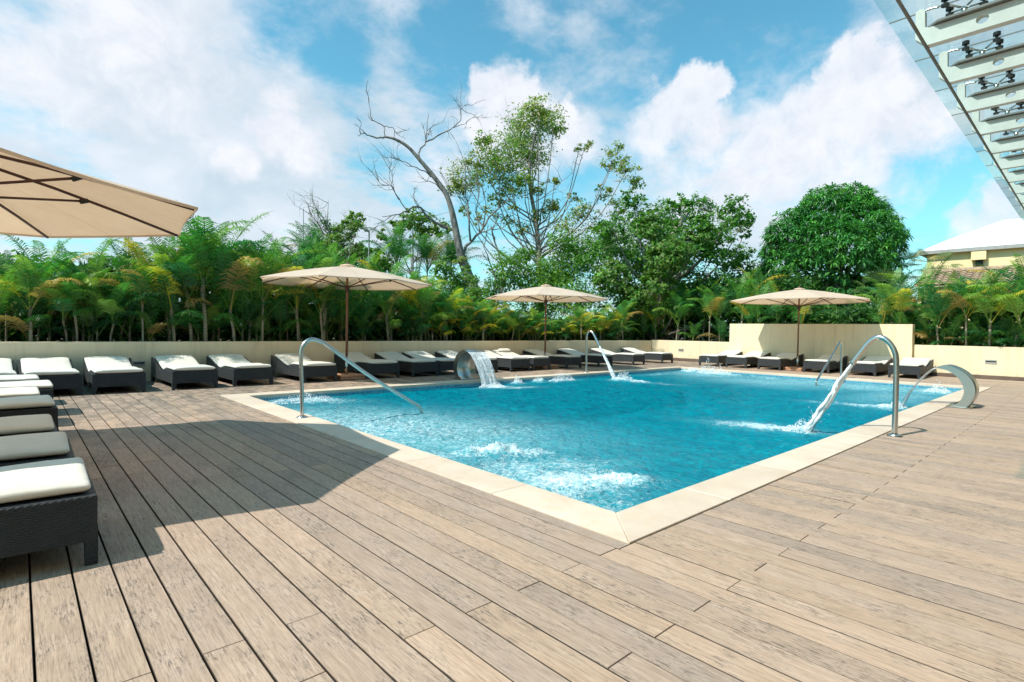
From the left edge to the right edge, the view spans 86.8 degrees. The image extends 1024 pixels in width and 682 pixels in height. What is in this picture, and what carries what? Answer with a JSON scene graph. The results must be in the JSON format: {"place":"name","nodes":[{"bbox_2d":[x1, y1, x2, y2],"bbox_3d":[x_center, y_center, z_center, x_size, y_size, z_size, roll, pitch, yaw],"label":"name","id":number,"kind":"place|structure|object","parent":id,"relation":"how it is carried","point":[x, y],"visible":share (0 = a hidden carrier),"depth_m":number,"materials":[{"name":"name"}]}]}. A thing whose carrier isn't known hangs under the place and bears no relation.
{"place":"outdoors","nodes":[
{"label":"outdoors","id":0,"kind":"place"},
{"bbox_2d":[28,546,95,681],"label":"ground","id":1,"kind":"structure","parent":0,"point":[34,668],"depth_m":2.27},
{"bbox_2d":[0,340,651,383],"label":"garden wall","id":2,"kind":"structure","parent":1,"relation":"on","point":[77,353],"depth_m":12.78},
{"bbox_2d":[0,329,724,341],"bbox_3d":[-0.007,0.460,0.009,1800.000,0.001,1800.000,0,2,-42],"label":"planting bed","id":3,"kind":"object","parent":1,"relation":"on","point":[403,338],"visible":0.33,"depth_m":24.05,"materials":[{"name":"plant"}]},
{"bbox_2d":[0,274,57,332],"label":"areca palm","id":4,"kind":"object","parent":3,"relation":"on","point":[3,309],"visible":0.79,"depth_m":10.13,"materials":[{"name":"green plant"}]},
{"bbox_2d":[0,286,75,341],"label":"palm clump","id":5,"kind":"object","parent":3,"relation":"on","point":[36,318],"visible":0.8,"depth_m":10.33,"materials":[{"name":"green plant"}]},
{"bbox_2d":[0,252,92,341],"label":"areca palm","id":6,"kind":"object","parent":3,"relation":"on","point":[24,282],"visible":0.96,"depth_m":10.27,"materials":[{"name":"green plant"}]},
{"bbox_2d":[0,234,111,341],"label":"areca palm","id":7,"kind":"object","parent":3,"relation":"on","point":[39,248],"visible":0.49,"depth_m":10.85,"materials":[{"name":"green plant"}]},
{"bbox_2d":[24,265,117,341],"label":"areca palm","id":8,"kind":"object","parent":3,"relation":"on","point":[63,299],"visible":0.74,"depth_m":10.65,"materials":[{"name":"green plant"}]},
{"bbox_2d":[51,293,120,341],"bbox_3d":[-8.805,-0.440,11.156,1.403,1.149,1.107,2,2,42],"label":"palm clump","id":9,"kind":"object","parent":3,"relation":"on","point":[82,320],"visible":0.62,"depth_m":11.05,"materials":[{"name":"green plant"}]},
{"bbox_2d":[45,237,147,341],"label":"areca palm","id":10,"kind":"object","parent":3,"relation":"on","point":[97,261],"visible":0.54,"depth_m":11.17,"materials":[{"name":"green plant"}]},
{"bbox_2d":[72,284,139,341],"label":"areca palm","id":11,"kind":"object","parent":3,"relation":"on","point":[96,312],"visible":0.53,"depth_m":11.08,"materials":[{"name":"green plant"}]},
{"bbox_2d":[71,277,155,341],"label":"areca palm","id":12,"kind":"object","parent":3,"relation":"on","point":[113,303],"visible":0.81,"depth_m":11.09,"materials":[{"name":"green plant"}]},
{"bbox_2d":[51,237,180,340],"bbox_3d":[-8.686,-1.122,11.976,2.583,2.469,2.194,2,1,36],"label":"areca palm","id":13,"kind":"object","parent":3,"relation":"on","point":[112,281],"visible":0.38,"depth_m":11.82,"materials":[{"name":"green plant"}]},
{"bbox_2d":[70,258,162,340],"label":"areca palm","id":14,"kind":"object","parent":3,"relation":"on","point":[130,317],"visible":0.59,"depth_m":11.47,"materials":[{"name":"green plant"}]},
{"bbox_2d":[75,237,182,340],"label":"areca palm","id":15,"kind":"object","parent":3,"relation":"on","point":[139,255],"visible":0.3,"depth_m":11.79,"materials":[{"name":"green plant"}]},
{"bbox_2d":[104,254,163,340],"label":"areca palm","id":16,"kind":"object","parent":3,"relation":"on","point":[147,277],"visible":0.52,"depth_m":11.37,"materials":[{"name":"green plant"}]},
{"bbox_2d":[124,300,174,340],"bbox_3d":[-7.762,-0.393,11.688,1.194,1.052,0.916,2,2,42],"label":"palm clump","id":17,"kind":"object","parent":3,"relation":"on","point":[150,325],"visible":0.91,"depth_m":11.64,"materials":[{"name":"green plant"}]},
{"bbox_2d":[80,236,228,340],"bbox_3d":[-8.081,-1.227,12.517,2.848,2.692,3.235,1,1,10],"label":"areca palm","id":18,"kind":"object","parent":3,"relation":"on","point":[157,257],"visible":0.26,"depth_m":11.85,"materials":[{"name":"green plant"}]},
{"bbox_2d":[98,253,212,340],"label":"areca palm","id":19,"kind":"object","parent":3,"relation":"on","point":[173,282],"visible":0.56,"depth_m":11.71,"materials":[{"name":"green plant"}]},
{"bbox_2d":[104,238,217,340],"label":"areca palm","id":20,"kind":"object","parent":3,"relation":"on","point":[153,303],"visible":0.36,"depth_m":11.53,"materials":[{"name":"green plant"}]},
{"bbox_2d":[122,267,210,340],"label":"areca palm","id":21,"kind":"object","parent":3,"relation":"on","point":[174,306],"visible":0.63,"depth_m":11.83,"materials":[{"name":"green plant"}]},
{"bbox_2d":[115,210,274,340],"bbox_3d":[-7.240,-1.535,13.214,2.949,3.318,3.471,1,1,10],"label":"areca palm","id":22,"kind":"object","parent":3,"relation":"on","point":[211,271],"visible":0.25,"depth_m":12.94,"materials":[{"name":"green plant"}]},
{"bbox_2d":[171,295,230,340],"bbox_3d":[-7.263,-0.484,12.540,1.406,1.244,1.112,1,1,-5],"label":"palm clump","id":23,"kind":"object","parent":3,"relation":"on","point":[212,312],"visible":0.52,"depth_m":12.48,"materials":[{"name":"green plant"}]},
{"bbox_2d":[141,215,276,340],"bbox_3d":[-7.141,-1.427,12.213,2.948,3.145,2.790,1,1,1],"label":"areca palm","id":24,"kind":"object","parent":3,"relation":"on","point":[197,245],"visible":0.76,"depth_m":12.00,"materials":[{"name":"green plant"}]},
{"bbox_2d":[184,269,246,340],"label":"areca palm","id":25,"kind":"object","parent":3,"relation":"on","point":[221,301],"visible":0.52,"depth_m":12.75,"materials":[{"name":"green plant"}]},
{"bbox_2d":[197,275,278,340],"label":"areca palm","id":26,"kind":"object","parent":3,"relation":"on","point":[237,319],"visible":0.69,"depth_m":12.93,"materials":[{"name":"green plant"}]},
{"bbox_2d":[200,240,277,340],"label":"areca palm","id":27,"kind":"object","parent":3,"relation":"on","point":[229,275],"visible":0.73,"depth_m":12.42,"materials":[{"name":"green plant"}]},
{"bbox_2d":[210,260,308,340],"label":"areca palm","id":28,"kind":"object","parent":3,"relation":"on","point":[256,301],"visible":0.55,"depth_m":13.19,"materials":[{"name":"green plant"}]},
{"bbox_2d":[220,246,300,340],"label":"areca palm","id":29,"kind":"object","parent":3,"relation":"on","point":[269,270],"visible":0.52,"depth_m":13.01,"materials":[{"name":"green plant"}]},
{"bbox_2d":[240,309,282,340],"bbox_3d":[-6.261,-0.373,13.315,1.131,1.001,0.894,1,1,25],"label":"palm clump","id":30,"kind":"object","parent":3,"relation":"on","point":[257,319],"visible":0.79,"depth_m":13.22,"materials":[{"name":"green plant"}]},
{"bbox_2d":[214,232,332,340],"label":"areca palm","id":31,"kind":"object","parent":3,"relation":"on","point":[251,289],"visible":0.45,"depth_m":13.12,"materials":[{"name":"green plant"}]},
{"bbox_2d":[240,290,309,340],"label":"areca palm","id":32,"kind":"object","parent":3,"relation":"on","point":[276,316],"visible":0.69,"depth_m":13.60,"materials":[{"name":"green plant"}]},
{"bbox_2d":[235,254,337,340],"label":"areca palm","id":33,"kind":"object","parent":3,"relation":"on","point":[297,300],"visible":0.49,"depth_m":13.65,"materials":[{"name":"green plant"}]},
{"bbox_2d":[265,221,329,260],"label":"feather palm","id":34,"kind":"object","parent":3,"relation":"on","point":[309,238],"visible":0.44,"depth_m":24.63,"materials":[{"name":"green plant"}]},
{"bbox_2d":[290,304,328,337],"bbox_3d":[-5.239,-0.423,14.071,0.995,1.114,1.259,1,1,-13],"label":"palm clump","id":35,"kind":"object","parent":3,"relation":"on","point":[306,328],"visible":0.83,"depth_m":14.05,"materials":[{"name":"green plant"}]},
{"bbox_2d":[270,252,364,340],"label":"areca palm","id":36,"kind":"object","parent":3,"relation":"on","point":[322,297],"visible":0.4,"depth_m":13.83,"materials":[{"name":"green plant"}]},
{"bbox_2d":[0,239,646,341],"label":"hedge undergrowth","id":37,"kind":"object","parent":3,"relation":"on","point":[379,333],"visible":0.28,"depth_m":14.51,"materials":[{"name":"green plant"}]},
{"bbox_2d":[287,187,377,240],"bbox_3d":[-8.456,-3.563,24.948,4.878,6.827,2.830,0,2,-42],"label":"bare shrub","id":38,"kind":"object","parent":3,"relation":"on","point":[325,223],"visible":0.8,"depth_m":24.42,"materials":[{"name":"grey plant"}]},
{"bbox_2d":[314,210,369,262],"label":"tree","id":39,"kind":"object","parent":3,"relation":"on","point":[352,223],"visible":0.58,"depth_m":23.97,"materials":[{"name":"green plant"}]},
{"bbox_2d":[336,307,383,340],"bbox_3d":[-4.183,-0.415,15.013,1.326,1.086,1.046,0,1,-36],"label":"palm clump","id":40,"kind":"object","parent":3,"relation":"on","point":[361,323],"visible":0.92,"depth_m":15.01,"materials":[{"name":"green plant"}]},
{"bbox_2d":[333,290,404,340],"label":"areca palm","id":41,"kind":"object","parent":3,"relation":"on","point":[366,307],"visible":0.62,"depth_m":15.42,"materials":[{"name":"green plant"}]},
{"bbox_2d":[348,245,401,272],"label":"tree","id":42,"kind":"object","parent":3,"relation":"on","point":[385,264],"visible":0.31,"depth_m":26.93,"materials":[{"name":"green plant"}]},
{"bbox_2d":[358,218,431,266],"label":"feather palm","id":43,"kind":"object","parent":3,"relation":"on","point":[399,250],"visible":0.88,"depth_m":26.52,"materials":[{"name":"green plant"}]},
{"bbox_2d":[364,262,432,340],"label":"areca palm","id":44,"kind":"object","parent":3,"relation":"on","point":[383,296],"visible":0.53,"depth_m":15.36,"materials":[{"name":"green plant"}]},
{"bbox_2d":[376,208,450,274],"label":"tree","id":45,"kind":"object","parent":3,"relation":"on","point":[423,229],"visible":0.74,"depth_m":29.71,"materials":[{"name":"green plant"}]},
{"bbox_2d":[389,228,453,280],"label":"feather palm","id":46,"kind":"object","parent":3,"relation":"on","point":[426,255],"visible":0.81,"depth_m":27.66,"materials":[{"name":"green plant"}]},
{"bbox_2d":[386,271,457,340],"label":"areca palm","id":47,"kind":"object","parent":3,"relation":"on","point":[411,302],"visible":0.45,"depth_m":16.25,"materials":[{"name":"green plant"}]},
{"bbox_2d":[354,80,515,306],"bbox_3d":[-3.658,-6.748,27.001,8.214,13.825,3.861,1,1,-13],"label":"dead tree","id":48,"kind":"object","parent":3,"relation":"on","point":[462,261],"visible":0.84,"depth_m":26.59,"materials":[{"name":"grey plant"}]},
{"bbox_2d":[415,228,487,273],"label":"tree","id":49,"kind":"object","parent":3,"relation":"on","point":[452,253],"visible":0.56,"depth_m":28.61,"materials":[{"name":"green plant"}]},
{"bbox_2d":[429,254,500,311],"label":"tree","id":50,"kind":"object","parent":3,"relation":"on","point":[443,267],"visible":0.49,"depth_m":23.12,"materials":[{"name":"green plant"}]},
{"bbox_2d":[437,93,646,318],"bbox_3d":[1.273,-6.545,28.538,11.393,13.026,7.518,1,1,15],"label":"broadleaf tree","id":51,"kind":"object","parent":3,"relation":"on","point":[558,275],"visible":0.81,"depth_m":28.34,"materials":[{"name":"green plant"}]},
{"bbox_2d":[564,188,779,339],"bbox_3d":[7.760,-3.586,26.295,10.282,8.100,8.022,1,1,-14],"label":"broadleaf tree","id":52,"kind":"object","parent":3,"relation":"on","point":[662,263],"visible":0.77,"depth_m":24.66,"materials":[{"name":"green plant"}]},
{"bbox_2d":[653,289,699,339],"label":"areca palm","id":53,"kind":"object","parent":3,"relation":"on","point":[683,311],"visible":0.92,"depth_m":23.27,"materials":[{"name":"green plant"}]},
{"bbox_2d":[696,268,789,323],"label":"areca palm","id":54,"kind":"object","parent":3,"relation":"on","point":[745,285],"visible":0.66,"depth_m":22.60,"materials":[{"name":"green plant"}]},
{"bbox_2d":[719,266,811,323],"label":"areca palm","id":55,"kind":"object","parent":3,"relation":"on","point":[758,310],"visible":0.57,"depth_m":21.38,"materials":[{"name":"green plant"}]},
{"bbox_2d":[619,266,1023,346],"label":"hedge undergrowth","id":56,"kind":"object","parent":3,"relation":"on","point":[853,313],"visible":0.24,"depth_m":22.10,"materials":[{"name":"green plant"}]},
{"bbox_2d":[750,180,913,308],"bbox_3d":[14.612,-3.324,24.758,7.476,8.274,6.147,0,2,-42],"label":"mango tree","id":57,"kind":"object","parent":3,"relation":"on","point":[847,208],"visible":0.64,"depth_m":23.44,"materials":[{"name":"green plant"}]},
{"bbox_2d":[846,275,938,323],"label":"areca palm","id":58,"kind":"object","parent":3,"relation":"on","point":[898,297],"visible":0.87,"depth_m":17.53,"materials":[{"name":"green plant"}]},
{"bbox_2d":[867,253,983,344],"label":"areca palm","id":59,"kind":"object","parent":3,"relation":"on","point":[925,279],"visible":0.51,"depth_m":18.19,"materials":[{"name":"green plant"}]},
{"bbox_2d":[902,283,992,344],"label":"areca palm","id":60,"kind":"object","parent":3,"relation":"on","point":[932,312],"visible":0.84,"depth_m":16.75,"materials":[{"name":"green plant"}]},
{"bbox_2d":[931,278,1008,345],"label":"areca palm","id":61,"kind":"object","parent":3,"relation":"on","point":[963,301],"visible":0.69,"depth_m":16.29,"materials":[{"name":"green plant"}]},
{"bbox_2d":[933,264,1016,345],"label":"areca palm","id":62,"kind":"object","parent":3,"relation":"on","point":[986,283],"visible":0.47,"depth_m":16.50,"materials":[{"name":"green plant"}]},
{"bbox_2d":[935,277,1023,346],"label":"areca palm","id":63,"kind":"object","parent":3,"relation":"on","point":[986,306],"visible":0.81,"depth_m":15.80,"materials":[{"name":"green plant"}]},
{"bbox_2d":[965,269,1023,346],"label":"areca palm","id":64,"kind":"object","parent":3,"relation":"on","point":[1014,301],"visible":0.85,"depth_m":15.46,"materials":[{"name":"green plant"}]},
{"bbox_2d":[0,360,1023,681],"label":"pool deck","id":65,"kind":"structure","parent":1,"relation":"on","point":[238,542],"depth_m":2.72,"materials":[{"name":"wood"}]},
{"bbox_2d":[0,380,52,398],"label":"sun lounger","id":66,"kind":"object","parent":65,"relation":"on","point":[44,387],"visible":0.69,"depth_m":6.89,"materials":[{"name":"fabric"}]},
{"bbox_2d":[0,395,57,429],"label":"sun lounger","id":67,"kind":"object","parent":65,"relation":"on","point":[27,405],"visible":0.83,"depth_m":5.35,"materials":[{"name":"fabric"}]},
{"bbox_2d":[0,414,57,436],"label":"sun lounger","id":68,"kind":"object","parent":65,"relation":"on","point":[25,424],"visible":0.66,"depth_m":4.19,"materials":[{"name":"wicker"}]},
{"bbox_2d":[0,431,74,466],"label":"sun lounger","id":69,"kind":"object","parent":65,"relation":"on","point":[25,448],"visible":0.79,"depth_m":3.44,"materials":[{"name":"fabric"}]},
{"bbox_2d":[0,457,97,565],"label":"sun lounger","id":70,"kind":"object","parent":65,"relation":"on","point":[48,504],"visible":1,"depth_m":2.62,"materials":[{"name":"wicker"}]},
{"bbox_2d":[18,357,82,394],"bbox_3d":[-8.071,0.603,9.424,0.759,0.546,1.964,0,2,-44],"label":"sun lounger","id":71,"kind":"object","parent":65,"relation":"on","point":[60,372],"visible":0.89,"depth_m":8.95,"materials":[{"name":"fabric"}]},
{"bbox_2d":[0,148,197,237],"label":"parasol","id":72,"kind":"object","parent":65,"relation":"on","point":[38,198],"visible":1,"depth_m":5.03,"materials":[{"name":"fabric"}]},
{"bbox_2d":[83,356,145,394],"bbox_3d":[-7.390,0.600,10.024,0.759,0.550,1.968,0,2,-42],"label":"sun lounger","id":73,"kind":"object","parent":65,"relation":"on","point":[108,371],"visible":1,"depth_m":9.45,"materials":[{"name":"wicker"}]},
{"bbox_2d":[151,355,217,389],"bbox_3d":[-6.577,0.597,10.819,0.759,0.550,1.966,0,2,-43],"label":"sun lounger","id":74,"kind":"object","parent":65,"relation":"on","point":[174,370],"visible":1,"depth_m":10.29,"materials":[{"name":"wicker"}]},
{"bbox_2d":[206,354,272,386],"bbox_3d":[-5.839,0.594,11.550,0.759,0.550,1.964,0,2,-43],"label":"sun lounger","id":75,"kind":"object","parent":65,"relation":"on","point":[235,368],"visible":1,"depth_m":11.00,"materials":[{"name":"wicker"}]},
{"bbox_2d":[271,353,336,382],"bbox_3d":[-4.803,0.593,12.416,0.759,0.550,1.966,0,2,-43],"label":"sun lounger","id":76,"kind":"object","parent":65,"relation":"on","point":[286,363],"visible":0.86,"depth_m":11.92,"materials":[{"name":"wicker"}]},
{"bbox_2d":[260,262,431,379],"bbox_3d":[-3.831,-0.481,12.549,3.622,2.717,3.622,0,1,-24],"label":"parasol","id":77,"kind":"object","parent":65,"relation":"on","point":[354,277],"visible":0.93,"depth_m":12.52,"materials":[{"name":"fabric"}]},
{"bbox_2d":[334,352,399,377],"bbox_3d":[-3.657,0.591,13.527,0.759,0.546,1.964,0,2,-43],"label":"sun lounger","id":78,"kind":"object","parent":65,"relation":"on","point":[369,365],"visible":0.79,"depth_m":13.01,"materials":[{"name":"wicker"}]},
{"bbox_2d":[374,351,437,376],"bbox_3d":[-2.805,0.588,14.207,0.759,0.550,1.964,0,2,-42],"label":"sun lounger","id":79,"kind":"object","parent":65,"relation":"on","point":[411,365],"visible":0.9,"depth_m":13.60,"materials":[{"name":"wicker"}]},
{"bbox_2d":[402,351,454,374],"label":"sun lounger","id":80,"kind":"object","parent":65,"relation":"on","point":[445,364],"visible":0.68,"depth_m":14.21,"materials":[{"name":"wicker"}]},
{"bbox_2d":[453,349,484,379],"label":"water cascade","id":81,"kind":"object","parent":65,"relation":"on","point":[464,365],"visible":0.91,"depth_m":13.07,"materials":[{"name":"metal"}]},
{"bbox_2d":[480,350,529,371],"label":"sun lounger","id":82,"kind":"object","parent":65,"relation":"on","point":[511,362],"visible":0.62,"depth_m":15.75,"materials":[{"name":"wicker"}]},
{"bbox_2d":[491,348,550,370],"bbox_3d":[0.234,0.556,17.009,0.759,0.598,1.964,0,2,-44],"label":"sun lounger","id":83,"kind":"object","parent":65,"relation":"on","point":[536,361],"visible":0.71,"depth_m":16.47,"materials":[{"name":"fabric"}]},
{"bbox_2d":[485,283,608,368],"bbox_3d":[1.066,-0.498,17.251,3.659,2.717,3.659,1,1,-12],"label":"parasol","id":84,"kind":"object","parent":65,"relation":"on","point":[545,293],"visible":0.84,"depth_m":17.10,"materials":[{"name":"fabric"}]},
{"bbox_2d":[522,349,581,368],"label":"sun lounger","id":85,"kind":"object","parent":65,"relation":"on","point":[563,359],"visible":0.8,"depth_m":17.41,"materials":[{"name":"wicker"}]},
{"bbox_2d":[725,351,770,367],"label":"sun lounger","id":86,"kind":"object","parent":65,"relation":"on","point":[750,358],"visible":0.88,"depth_m":19.15,"materials":[{"name":"wicker"}]},
{"bbox_2d":[757,352,803,370],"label":"sun lounger","id":87,"kind":"object","parent":65,"relation":"on","point":[783,359],"visible":0.92,"depth_m":18.35,"materials":[{"name":"wicker"}]},
{"bbox_2d":[730,286,871,370],"bbox_3d":[9.537,-0.422,18.015,3.991,2.808,3.991,2,1,35],"label":"parasol","id":88,"kind":"object","parent":65,"relation":"on","point":[798,297],"visible":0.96,"depth_m":17.92,"materials":[{"name":"fabric"}]},
{"bbox_2d":[803,354,847,373],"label":"sun lounger","id":89,"kind":"object","parent":65,"relation":"on","point":[822,360],"visible":0.84,"depth_m":17.27,"materials":[{"name":"wicker"}]},
{"bbox_2d":[847,356,892,376],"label":"sun lounger","id":90,"kind":"object","parent":65,"relation":"on","point":[874,364],"visible":0.85,"depth_m":16.29,"materials":[{"name":"fabric"}]},
{"bbox_2d":[850,335,902,436],"bbox_3d":[4.467,0.529,6.644,0.160,1.214,0.575,0,2,-42],"label":"water spout","id":91,"kind":"object","parent":65,"relation":"on","point":[864,348],"visible":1,"depth_m":6.49,"materials":[{"name":"metal"}]},
{"bbox_2d":[799,364,853,432],"bbox_3d":[4.050,0.792,7.044,0.283,1.090,0.614,0,1,-30],"label":"water jet","id":92,"kind":"object","parent":91,"relation":"attached to","point":[821,409],"visible":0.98,"depth_m":7.00,"materials":[{"name":"white"}]},
{"bbox_2d":[888,357,933,378],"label":"sun lounger","id":93,"kind":"object","parent":65,"relation":"on","point":[918,367],"visible":0.9,"depth_m":15.60,"materials":[{"name":"fabric"}]},
{"bbox_2d":[936,364,978,408],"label":"water cascade","id":94,"kind":"object","parent":65,"relation":"on","point":[968,380],"visible":1,"depth_m":9.15,"materials":[{"name":"metal"}]},
{"bbox_2d":[220,366,990,544],"bbox_3d":[3.260,1.046,11.114,14.704,0.058,8.370,0,2,-42],"label":"pool coping","id":95,"kind":"object","parent":1,"relation":"on","point":[633,524],"visible":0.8,"depth_m":4.69,"materials":[{"name":"stone"}]},
{"bbox_2d":[296,337,423,417],"bbox_3d":[-2.076,0.591,7.710,1.970,1.279,0.148,0,2,-42],"label":"handrail","id":96,"kind":"object","parent":95,"relation":"on","point":[343,357],"visible":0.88,"depth_m":7.29,"materials":[{"name":"metal"}]},
{"bbox_2d":[258,369,962,400],"bbox_3d":[3.247,1.670,11.130,13.925,1.210,7.600,0,2,-42],"label":"pool basin","id":97,"kind":"object","parent":1,"relation":"in","point":[366,392],"visible":0.04,"depth_m":13.25,"materials":[{"name":"tile"}]},
{"bbox_2d":[651,340,728,363],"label":"garden wall","id":98,"kind":"structure","parent":1,"relation":"on","point":[693,351],"depth_m":22.65,"materials":[{"name":"paint"}]},
{"bbox_2d":[729,324,914,374],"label":"garden wall","id":99,"kind":"structure","parent":1,"relation":"on","point":[816,341],"depth_m":18.76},
{"bbox_2d":[913,345,1023,380],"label":"garden wall","id":100,"kind":"structure","parent":1,"relation":"on","point":[1009,365],"depth_m":15.82,"materials":[{"name":"paint"}]},
{"bbox_3d":[5.690,-2.903,-1.484,34.400,8.550,6.080,0,2,-42],"label":"hotel building","id":101,"kind":"object","parent":1,"relation":"on","visible":0},
{"bbox_2d":[889,0,1023,213],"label":"glass canopy","id":102,"kind":"object","parent":101,"relation":"attached to","point":[950,26],"visible":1,"depth_m":3.99,"materials":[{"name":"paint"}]},
{"bbox_2d":[0,0,1023,331],"label":"sky","id":103,"kind":"structure","parent":0,"point":[224,109],"materials":[{"name":"blue"}]},
{"bbox_2d":[267,369,955,512],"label":"pool water","id":104,"kind":"structure","parent":0,"point":[645,437],"depth_m":7.72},
{"bbox_2d":[468,352,495,385],"bbox_3d":[-0.682,0.656,12.712,0.520,0.802,0.550,0,2,-42],"label":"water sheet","id":105,"kind":"object","parent":104,"relation":"on","point":[484,365],"visible":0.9,"depth_m":12.66,"materials":[{"name":"white"}]},
{"bbox_2d":[920,218,1023,286],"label":"house","id":106,"kind":"structure","parent":0,"point":[999,243],"depth_m":25.09,"materials":[{"name":"white paint"}]},
{"bbox_2d":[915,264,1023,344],"bbox_3d":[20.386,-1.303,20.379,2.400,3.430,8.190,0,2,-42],"label":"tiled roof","id":107,"kind":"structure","parent":106,"relation":"attached to","point":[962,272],"depth_m":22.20,"materials":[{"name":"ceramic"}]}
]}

